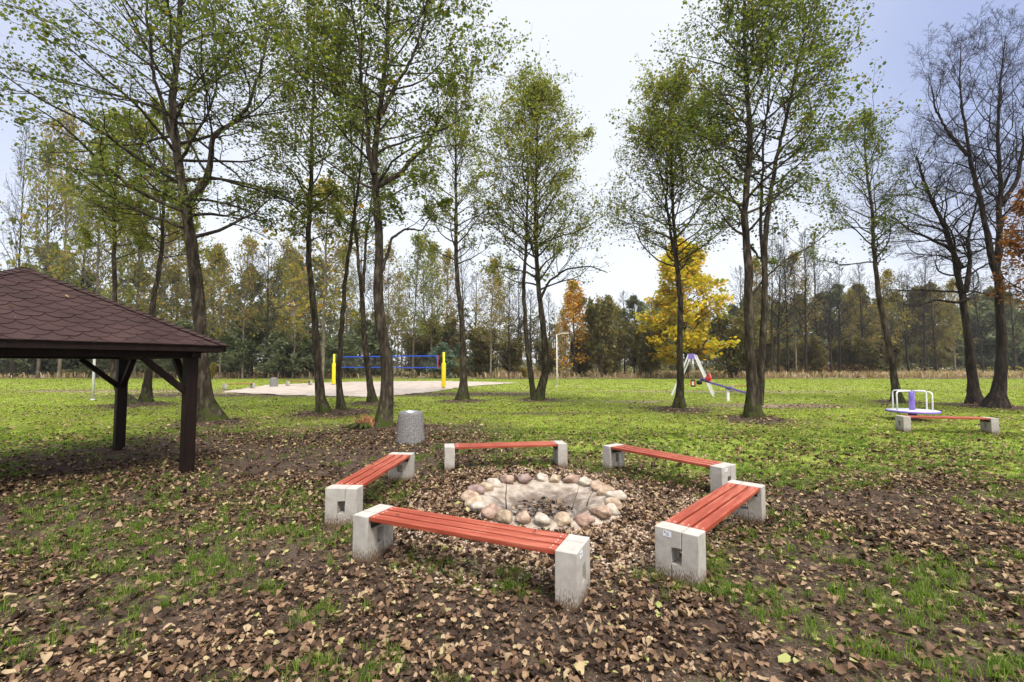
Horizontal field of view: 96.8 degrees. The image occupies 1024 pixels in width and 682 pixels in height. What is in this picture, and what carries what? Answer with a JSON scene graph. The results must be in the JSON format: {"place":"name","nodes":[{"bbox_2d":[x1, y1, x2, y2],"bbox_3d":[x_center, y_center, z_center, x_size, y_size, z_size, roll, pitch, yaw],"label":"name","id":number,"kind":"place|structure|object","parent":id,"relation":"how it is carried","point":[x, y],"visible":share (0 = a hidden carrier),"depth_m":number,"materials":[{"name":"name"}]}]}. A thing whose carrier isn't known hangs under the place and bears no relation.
{"place":"outdoors","nodes":[
{"label":"outdoors","id":0,"kind":"place"},
{"bbox_2d":[0,366,1023,681],"bbox_3d":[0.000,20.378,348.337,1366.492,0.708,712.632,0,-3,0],"label":"ground","id":1,"kind":"structure","parent":0,"point":[284,464],"depth_m":4.96,"materials":[{"name":"green plant"}]},
{"bbox_2d":[0,123,51,377],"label":"bare tree","id":2,"kind":"object","parent":1,"relation":"on","point":[19,261],"visible":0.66,"depth_m":68.59,"materials":[{"name":"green plant"}]},
{"bbox_2d":[0,358,53,374],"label":"pine bush","id":3,"kind":"object","parent":1,"relation":"on","point":[19,365],"visible":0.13,"depth_m":74.40,"materials":[{"name":"green plant"}]},
{"bbox_2d":[0,139,97,377],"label":"tree","id":4,"kind":"object","parent":1,"relation":"on","point":[29,172],"visible":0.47,"depth_m":67.84,"materials":[{"name":"green plant"}]},
{"bbox_2d":[18,100,111,377],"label":"birch tree","id":5,"kind":"object","parent":1,"relation":"on","point":[72,126],"visible":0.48,"depth_m":67.78,"materials":[{"name":"green plant"}]},
{"bbox_2d":[32,147,152,378],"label":"tree","id":6,"kind":"object","parent":1,"relation":"on","point":[99,254],"visible":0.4,"depth_m":61.84,"materials":[{"name":"green plant"}]},
{"bbox_2d":[30,101,194,405],"bbox_3d":[-19.243,-4.087,22.012,5.736,15.606,4.796,0,-3,0],"label":"alder tree","id":7,"kind":"object","parent":1,"relation":"on","point":[89,242],"visible":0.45,"depth_m":21.96,"materials":[{"name":"green plant"}]},
{"bbox_2d":[0,267,230,473],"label":"gazebo","id":8,"kind":"object","parent":1,"relation":"on","point":[44,317],"visible":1,"depth_m":7.63,"materials":[{"name":"brown wood"}]},
{"bbox_2d":[77,200,158,311],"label":"birch tree","id":9,"kind":"object","parent":1,"relation":"on","point":[105,280],"visible":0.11,"depth_m":79.19,"materials":[{"name":"green plant"}]},
{"bbox_2d":[101,179,175,377],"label":"tree","id":10,"kind":"object","parent":1,"relation":"on","point":[139,262],"visible":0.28,"depth_m":67.86,"materials":[{"name":"green plant"}]},
{"bbox_2d":[80,93,218,403],"bbox_3d":[-17.771,-4.322,22.655,4.036,15.794,5.422,-1,-3,21],"label":"alder tree","id":11,"kind":"object","parent":1,"relation":"on","point":[146,393],"visible":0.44,"depth_m":22.50,"materials":[{"name":"green plant"}]},
{"bbox_2d":[125,216,190,377],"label":"birch tree","id":12,"kind":"object","parent":1,"relation":"on","point":[164,270],"visible":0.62,"depth_m":68.16,"materials":[{"name":"green plant"}]},
{"bbox_2d":[136,318,218,374],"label":"pine bush","id":13,"kind":"object","parent":1,"relation":"on","point":[186,323],"visible":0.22,"depth_m":67.41,"materials":[{"name":"green plant"}]},
{"bbox_2d":[145,201,223,325],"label":"birch tree","id":14,"kind":"object","parent":1,"relation":"on","point":[187,303],"visible":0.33,"depth_m":74.28,"materials":[{"name":"green plant"}]},
{"bbox_2d":[0,0,406,421],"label":"alder tree","id":15,"kind":"object","parent":1,"relation":"on","point":[209,408],"visible":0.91,"depth_m":14.74,"materials":[{"name":"green plant"}]},
{"bbox_2d":[178,251,243,362],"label":"pine tree","id":16,"kind":"object","parent":1,"relation":"on","point":[212,297],"visible":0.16,"depth_m":82.94,"materials":[{"name":"green plant"}]},
{"bbox_2d":[200,240,243,377],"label":"birch tree","id":17,"kind":"object","parent":1,"relation":"on","point":[219,253],"visible":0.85,"depth_m":67.26,"materials":[{"name":"green plant"}]},
{"bbox_2d":[210,231,276,377],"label":"birch tree","id":18,"kind":"object","parent":1,"relation":"on","point":[254,245],"visible":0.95,"depth_m":67.13,"materials":[{"name":"green plant"}]},
{"bbox_2d":[219,265,269,372],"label":"pine tree","id":19,"kind":"object","parent":1,"relation":"on","point":[250,299],"visible":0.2,"depth_m":83.14,"materials":[{"name":"green plant"}]},
{"bbox_2d":[213,311,289,375],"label":"pine bush","id":20,"kind":"object","parent":1,"relation":"on","point":[237,350],"visible":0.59,"depth_m":68.12,"materials":[{"name":"green plant"}]},
{"bbox_2d":[239,241,294,377],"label":"bare tree","id":21,"kind":"object","parent":1,"relation":"on","point":[267,306],"visible":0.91,"depth_m":67.60,"materials":[{"name":"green plant"}]},
{"bbox_2d":[259,255,296,334],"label":"tree","id":22,"kind":"object","parent":1,"relation":"on","point":[282,281],"visible":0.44,"depth_m":75.00,"materials":[{"name":"green plant"}]},
{"bbox_2d":[251,328,312,376],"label":"pine bush","id":23,"kind":"object","parent":1,"relation":"on","point":[277,352],"visible":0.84,"depth_m":67.11,"materials":[{"name":"green plant"}]},
{"bbox_2d":[257,236,308,332],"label":"birch tree","id":24,"kind":"object","parent":1,"relation":"on","point":[284,251],"visible":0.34,"depth_m":79.32,"materials":[{"name":"green plant"}]},
{"bbox_2d":[270,261,319,377],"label":"birch tree","id":25,"kind":"object","parent":1,"relation":"on","point":[293,327],"visible":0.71,"depth_m":67.54,"materials":[{"name":"green plant"}]},
{"bbox_2d":[277,328,325,376],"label":"pine bush","id":26,"kind":"object","parent":1,"relation":"on","point":[309,343],"visible":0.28,"depth_m":71.71,"materials":[{"name":"green plant"}]},
{"bbox_2d":[237,0,378,412],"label":"alder tree","id":27,"kind":"object","parent":1,"relation":"on","point":[322,404],"visible":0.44,"depth_m":17.94,"materials":[{"name":"green plant"}]},
{"bbox_2d":[252,173,385,379],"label":"birch tree","id":28,"kind":"object","parent":1,"relation":"on","point":[321,305],"visible":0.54,"depth_m":52.28,"materials":[{"name":"green plant"}]},
{"bbox_2d":[292,254,348,345],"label":"pine tree","id":29,"kind":"object","parent":1,"relation":"on","point":[318,280],"visible":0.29,"depth_m":82.87,"materials":[{"name":"green plant"}]},
{"bbox_2d":[311,332,364,376],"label":"pine bush","id":30,"kind":"object","parent":1,"relation":"on","point":[331,350],"visible":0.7,"depth_m":67.87,"materials":[{"name":"green plant"}]},
{"bbox_2d":[317,242,373,375],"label":"tree","id":31,"kind":"object","parent":1,"relation":"on","point":[354,289],"visible":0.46,"depth_m":74.58,"materials":[{"name":"green plant"}]},
{"bbox_2d":[312,82,399,409],"bbox_3d":[-6.626,-3.697,19.125,3.789,14.020,3.260,0,-3,0],"label":"alder tree","id":32,"kind":"object","parent":1,"relation":"on","point":[340,402],"visible":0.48,"depth_m":18.82,"materials":[{"name":"green plant"}]},
{"bbox_2d":[313,92,403,402],"bbox_3d":[-7.969,-4.884,23.902,5.039,16.967,4.786,0,-3,0],"label":"alder tree","id":33,"kind":"object","parent":1,"relation":"on","point":[371,395],"visible":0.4,"depth_m":23.42,"materials":[{"name":"green plant"}]},
{"bbox_2d":[221,381,514,396],"bbox_3d":[-13.022,4.160,42.599,20.878,0.001,26.553,-1,-3,21],"label":"sand court","id":34,"kind":"object","parent":1,"relation":"on","point":[359,389],"visible":0.74,"depth_m":37.01,"materials":[{"name":"beige sand"}]},
{"bbox_2d":[325,452,414,526],"bbox_3d":[-1.969,2.102,6.647,0.400,0.514,2.310,0,-3,5],"label":"park bench","id":35,"kind":"object","parent":1,"relation":"on","point":[348,490],"visible":0.88,"depth_m":5.70,"materials":[{"name":"concrete"}]},
{"bbox_2d":[342,320,397,374],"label":"pine bush","id":36,"kind":"object","parent":1,"relation":"on","point":[357,340],"visible":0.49,"depth_m":74.78,"materials":[{"name":"green plant"}]},
{"bbox_2d":[366,240,411,336],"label":"birch tree","id":37,"kind":"object","parent":1,"relation":"on","point":[391,253],"visible":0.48,"depth_m":83.44,"materials":[{"name":"green plant"}]},
{"bbox_2d":[243,0,549,428],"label":"alder tree","id":38,"kind":"object","parent":1,"relation":"on","point":[384,415],"visible":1,"depth_m":13.64,"materials":[{"name":"green plant"}]},
{"bbox_2d":[384,268,412,374],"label":"birch tree","id":39,"kind":"object","parent":1,"relation":"on","point":[392,332],"visible":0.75,"depth_m":74.69,"materials":[{"name":"green plant"}]},
{"bbox_2d":[396,410,423,443],"bbox_3d":[-2.536,2.159,11.370,0.690,0.800,0.690,0,-3,0],"label":"litter bin","id":40,"kind":"object","parent":1,"relation":"on","point":[410,428],"visible":0.96,"depth_m":11.11,"materials":[{"name":"concrete"}]},
{"bbox_2d":[383,231,445,377],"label":"tree","id":41,"kind":"object","parent":1,"relation":"on","point":[418,252],"visible":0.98,"depth_m":67.55,"materials":[{"name":"green plant"}]},
{"bbox_2d":[398,329,442,374],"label":"shrub","id":42,"kind":"object","parent":1,"relation":"on","point":[421,346],"visible":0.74,"depth_m":77.12,"materials":[{"name":"green plant"}]},
{"bbox_2d":[410,241,455,374],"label":"tree","id":43,"kind":"object","parent":1,"relation":"on","point":[435,257],"visible":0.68,"depth_m":74.41,"materials":[{"name":"green plant"}]},
{"bbox_2d":[416,316,459,374],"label":"shrub","id":44,"kind":"object","parent":1,"relation":"on","point":[447,335],"visible":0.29,"depth_m":79.50,"materials":[{"name":"green plant"}]},
{"bbox_2d":[419,341,468,377],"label":"pine bush","id":45,"kind":"object","parent":1,"relation":"on","point":[442,347],"visible":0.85,"depth_m":66.75,"materials":[{"name":"green plant"}]},
{"bbox_2d":[429,248,469,341],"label":"birch tree","id":46,"kind":"object","parent":1,"relation":"on","point":[448,265],"visible":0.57,"depth_m":83.27,"materials":[{"name":"green plant"}]},
{"bbox_2d":[402,72,510,399],"bbox_3d":[-2.728,-5.560,24.780,5.263,18.620,6.058,-3,-4,43],"label":"alder tree","id":47,"kind":"object","parent":1,"relation":"on","point":[463,392],"visible":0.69,"depth_m":24.75,"materials":[{"name":"green plant"}]},
{"bbox_2d":[352,504,589,610],"bbox_3d":[-0.454,1.975,4.242,2.314,0.514,0.400,-1,-3,24],"label":"park bench","id":48,"kind":"object","parent":1,"relation":"on","point":[373,534],"visible":0.91,"depth_m":4.09,"materials":[{"name":"concrete"}]},
{"bbox_2d":[465,326,499,375],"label":"shrub","id":49,"kind":"object","parent":1,"relation":"on","point":[476,346],"visible":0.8,"depth_m":72.10,"materials":[{"name":"green plant"}]},
{"bbox_2d":[465,256,515,377],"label":"birch tree","id":50,"kind":"object","parent":1,"relation":"on","point":[490,287],"visible":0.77,"depth_m":67.66,"materials":[{"name":"green plant"}]},
{"bbox_2d":[487,280,522,376],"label":"bare tree","id":51,"kind":"object","parent":1,"relation":"on","point":[508,335],"visible":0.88,"depth_m":67.34,"materials":[{"name":"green plant"}]},
{"bbox_2d":[444,440,567,471],"bbox_3d":[-0.117,2.207,8.640,2.310,0.514,0.400,0,-3,-9],"label":"park bench","id":52,"kind":"object","parent":1,"relation":"on","point":[560,455],"visible":0.91,"depth_m":8.58,"materials":[{"name":"wood"}]},
{"bbox_2d":[495,334,526,374],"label":"shrub","id":53,"kind":"object","parent":1,"relation":"on","point":[516,354],"visible":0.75,"depth_m":73.08,"materials":[{"name":"green plant"}]},
{"bbox_2d":[2,300,1020,371],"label":"wood","id":54,"kind":"object","parent":1,"relation":"on","point":[707,362],"visible":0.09,"depth_m":136.83,"materials":[{"name":"green plant"}]},
{"bbox_2d":[0,378,1023,681],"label":"fallen leaves","id":55,"kind":"object","parent":1,"relation":"on","point":[174,656],"visible":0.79,"depth_m":4.15,"materials":[{"name":"brown plant"}]},
{"bbox_2d":[0,369,1023,377],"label":"dry grass","id":56,"kind":"structure","parent":1,"relation":"on","point":[845,373],"depth_m":67.99,"materials":[{"name":"plant"}]},
{"bbox_2d":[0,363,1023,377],"bbox_3d":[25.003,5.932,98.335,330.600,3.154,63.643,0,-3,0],"label":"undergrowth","id":57,"kind":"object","parent":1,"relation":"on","point":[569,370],"visible":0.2,"depth_m":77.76,"materials":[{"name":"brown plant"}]},
{"bbox_2d":[458,58,612,400],"bbox_3d":[1.292,-5.695,24.851,8.995,18.916,9.389,0,-3,0],"label":"alder tree","id":58,"kind":"object","parent":1,"relation":"on","point":[541,92],"visible":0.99,"depth_m":24.49,"materials":[{"name":"green plant"}]},
{"bbox_2d":[380,463,748,594],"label":"gravel","id":59,"kind":"structure","parent":1,"relation":"on","point":[601,557],"depth_m":4.98,"materials":[{"name":"gravel"}]},
{"bbox_2d":[460,472,626,529],"bbox_3d":[0.443,2.279,6.516,2.353,0.355,2.294,0,-3,0],"label":"fire pit","id":60,"kind":"object","parent":59,"relation":"on","point":[486,499],"visible":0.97,"depth_m":6.62,"materials":[{"name":"beige stone"}]},
{"bbox_2d":[548,280,600,375],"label":"oak tree","id":61,"kind":"object","parent":1,"relation":"on","point":[571,298],"visible":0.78,"depth_m":74.26,"materials":[{"name":"orange plant"}]},
{"bbox_2d":[566,338,596,373],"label":"shrub","id":62,"kind":"object","parent":1,"relation":"on","point":[584,366],"visible":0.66,"depth_m":74.72,"materials":[{"name":"green plant"}]},
{"bbox_2d":[580,293,618,376],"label":"shrub","id":63,"kind":"object","parent":1,"relation":"on","point":[600,313],"visible":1,"depth_m":70.09,"materials":[{"name":"green plant"}]},
{"bbox_2d":[579,324,630,374],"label":"shrub","id":64,"kind":"object","parent":1,"relation":"on","point":[620,340],"visible":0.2,"depth_m":77.34,"materials":[{"name":"green plant"}]},
{"bbox_2d":[617,318,668,372],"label":"shrub","id":65,"kind":"object","parent":1,"relation":"on","point":[632,360],"visible":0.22,"depth_m":80.80,"materials":[{"name":"green plant"}]},
{"bbox_2d":[628,326,670,375],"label":"shrub","id":66,"kind":"object","parent":1,"relation":"on","point":[644,358],"visible":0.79,"depth_m":69.69,"materials":[{"name":"green plant"}]},
{"bbox_2d":[602,443,735,491],"bbox_3d":[2.533,2.156,7.660,0.400,0.514,2.314,2,-4,-36],"label":"park bench","id":67,"kind":"object","parent":1,"relation":"on","point":[722,473],"visible":0.91,"depth_m":7.39,"materials":[{"name":"wood"}]},
{"bbox_2d":[582,53,764,410],"bbox_3d":[7.215,-4.760,19.778,7.696,15.791,8.574,0,-3,0],"label":"alder tree","id":68,"kind":"object","parent":1,"relation":"on","point":[672,93],"visible":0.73,"depth_m":19.59,"materials":[{"name":"green plant"}]},
{"bbox_2d":[633,237,740,377],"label":"oak tree","id":69,"kind":"object","parent":1,"relation":"on","point":[692,277],"visible":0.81,"depth_m":66.44,"materials":[{"name":"yellow plant"}]},
{"bbox_2d":[655,480,765,590],"bbox_3d":[2.247,2.012,4.949,0.400,0.514,2.314,-3,-4,42],"label":"park bench","id":70,"kind":"object","parent":1,"relation":"on","point":[687,529],"visible":0.94,"depth_m":4.26,"materials":[{"name":"concrete"}]},
{"bbox_2d":[705,306,769,377],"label":"shrub","id":71,"kind":"object","parent":1,"relation":"on","point":[736,355],"visible":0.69,"depth_m":66.87,"materials":[{"name":"green plant"}]},
{"bbox_2d":[739,255,781,346],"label":"birch tree","id":72,"kind":"object","parent":1,"relation":"on","point":[758,270],"visible":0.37,"depth_m":78.67,"materials":[{"name":"green plant"}]},
{"bbox_2d":[754,225,794,372],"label":"bare tree","id":73,"kind":"object","parent":1,"relation":"on","point":[772,317],"visible":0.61,"depth_m":74.64,"materials":[{"name":"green plant"}]},
{"bbox_2d":[755,245,804,374],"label":"bare tree","id":74,"kind":"object","parent":1,"relation":"on","point":[778,344],"visible":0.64,"depth_m":78.38,"materials":[{"name":"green plant"}]},
{"bbox_2d":[649,0,924,417],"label":"alder tree","id":75,"kind":"object","parent":1,"relation":"on","point":[763,36],"visible":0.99,"depth_m":15.75,"materials":[{"name":"green plant"}]},
{"bbox_2d":[767,227,809,371],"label":"bare tree","id":76,"kind":"object","parent":1,"relation":"on","point":[787,347],"visible":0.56,"depth_m":78.75,"materials":[{"name":"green plant"}]},
{"bbox_2d":[770,249,824,373],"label":"birch tree","id":77,"kind":"object","parent":1,"relation":"on","point":[802,284],"visible":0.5,"depth_m":78.93,"materials":[{"name":"green plant"}]},
{"bbox_2d":[774,230,827,373],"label":"bare tree","id":78,"kind":"object","parent":1,"relation":"on","point":[805,310],"visible":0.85,"depth_m":74.67,"materials":[{"name":"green plant"}]},
{"bbox_2d":[798,334,828,373],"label":"shrub","id":79,"kind":"object","parent":1,"relation":"on","point":[816,357],"visible":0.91,"depth_m":83.44,"materials":[{"name":"green plant"}]},
{"bbox_2d":[797,240,837,338],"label":"bare tree","id":80,"kind":"object","parent":1,"relation":"on","point":[817,325],"visible":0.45,"depth_m":88.75,"materials":[{"name":"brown plant"}]},
{"bbox_2d":[809,284,854,362],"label":"pine tree","id":81,"kind":"object","parent":1,"relation":"on","point":[832,315],"visible":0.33,"depth_m":112.06,"materials":[{"name":"green plant"}]},
{"bbox_2d":[809,271,856,374],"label":"bare tree","id":82,"kind":"object","parent":1,"relation":"on","point":[829,336],"visible":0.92,"depth_m":78.48,"materials":[{"name":"brown plant"}]},
{"bbox_2d":[817,266,860,371],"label":"bare tree","id":83,"kind":"object","parent":1,"relation":"on","point":[847,312],"visible":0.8,"depth_m":82.93,"materials":[{"name":"brown plant"}]},
{"bbox_2d":[831,337,863,371],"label":"shrub","id":84,"kind":"object","parent":1,"relation":"on","point":[853,353],"visible":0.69,"depth_m":86.44,"materials":[{"name":"green plant"}]},
{"bbox_2d":[836,263,887,372],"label":"bare tree","id":85,"kind":"object","parent":1,"relation":"on","point":[860,311],"visible":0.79,"depth_m":88.64,"materials":[{"name":"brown plant"}]},
{"bbox_2d":[833,282,891,364],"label":"tree","id":86,"kind":"object","parent":1,"relation":"on","point":[864,310],"visible":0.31,"depth_m":108.37,"materials":[{"name":"green plant"}]},
{"bbox_2d":[852,336,888,372],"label":"shrub","id":87,"kind":"object","parent":1,"relation":"on","point":[871,360],"visible":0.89,"depth_m":83.53,"materials":[{"name":"green plant"}]},
{"bbox_2d":[804,106,957,402],"bbox_3d":[19.134,-4.405,23.686,6.293,15.646,5.947,0,-3,0],"label":"alder tree","id":88,"kind":"object","parent":1,"relation":"on","point":[894,382],"visible":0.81,"depth_m":23.44,"materials":[{"name":"green plant"}]},
{"bbox_2d":[863,268,917,348],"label":"birch tree","id":89,"kind":"object","parent":1,"relation":"on","point":[888,278],"visible":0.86,"depth_m":78.58,"materials":[{"name":"green plant"}]},
{"bbox_2d":[887,272,928,371],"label":"bare tree","id":90,"kind":"object","parent":1,"relation":"on","point":[906,347],"visible":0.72,"depth_m":78.50,"materials":[{"name":"brown plant"}]},
{"bbox_2d":[885,390,941,419],"bbox_3d":[14.162,2.277,16.102,1.506,1.064,1.506,0,-3,0],"label":"merry go round","id":91,"kind":"object","parent":1,"relation":"on","point":[911,410],"visible":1,"depth_m":16.01,"materials":[{"name":"purple paint"}]},
{"bbox_2d":[901,258,949,371],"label":"bare tree","id":92,"kind":"object","parent":1,"relation":"on","point":[924,341],"visible":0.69,"depth_m":93.94,"materials":[{"name":"brown plant"}]},
{"bbox_2d":[889,286,962,366],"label":"tree","id":93,"kind":"object","parent":1,"relation":"on","point":[941,355],"visible":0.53,"depth_m":109.52,"materials":[{"name":"green plant"}]},
{"bbox_2d":[829,118,1023,404],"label":"bare tree","id":94,"kind":"object","parent":1,"relation":"on","point":[974,395],"visible":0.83,"depth_m":22.30,"materials":[{"name":"brown plant"}]},
{"bbox_2d":[912,279,961,371],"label":"bare tree","id":95,"kind":"object","parent":1,"relation":"on","point":[933,335],"visible":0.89,"depth_m":78.92,"materials":[{"name":"brown plant"}]},
{"bbox_2d":[895,415,999,434],"bbox_3d":[12.466,2.433,13.076,2.310,0.511,0.400,-1,-3,12],"label":"park bench","id":96,"kind":"object","parent":1,"relation":"on","point":[988,424],"visible":0.91,"depth_m":13.00,"materials":[{"name":"concrete"}]},
{"bbox_2d":[928,278,978,371],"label":"birch tree","id":97,"kind":"object","parent":1,"relation":"on","point":[952,308],"visible":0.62,"depth_m":78.77,"materials":[{"name":"green plant"}]},
{"bbox_2d":[905,1,1023,408],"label":"bare tree","id":98,"kind":"object","parent":1,"relation":"on","point":[996,397],"visible":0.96,"depth_m":20.86,"materials":[{"name":"brown plant"}]},
{"bbox_2d":[956,274,995,371],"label":"bare tree","id":99,"kind":"object","parent":1,"relation":"on","point":[980,339],"visible":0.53,"depth_m":78.88,"materials":[{"name":"brown plant"}]},
{"bbox_2d":[939,299,1023,370],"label":"pine tree","id":100,"kind":"object","parent":1,"relation":"on","point":[987,337],"visible":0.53,"depth_m":115.47,"materials":[{"name":"green plant"}]},
{"bbox_2d":[970,285,1023,366],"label":"tree","id":101,"kind":"object","parent":1,"relation":"on","point":[985,297],"visible":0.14,"depth_m":116.60,"materials":[{"name":"green plant"}]},
{"bbox_2d":[982,182,1023,307],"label":"oak tree","id":102,"kind":"object","parent":1,"relation":"on","point":[1014,245],"visible":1,"depth_m":18.95,"materials":[{"name":"orange plant"}]},
{"bbox_2d":[986,265,1023,370],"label":"bare tree","id":103,"kind":"object","parent":1,"relation":"on","point":[1012,337],"visible":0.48,"depth_m":88.54,"materials":[{"name":"brown plant"}]},
{"bbox_2d":[0,378,1023,439],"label":"lawn grass","id":104,"kind":"structure","parent":0,"point":[70,383],"depth_m":21.71,"materials":[{"name":"green plant"}]},
{"bbox_2d":[0,0,1023,364],"label":"sky","id":105,"kind":"structure","parent":0,"point":[597,40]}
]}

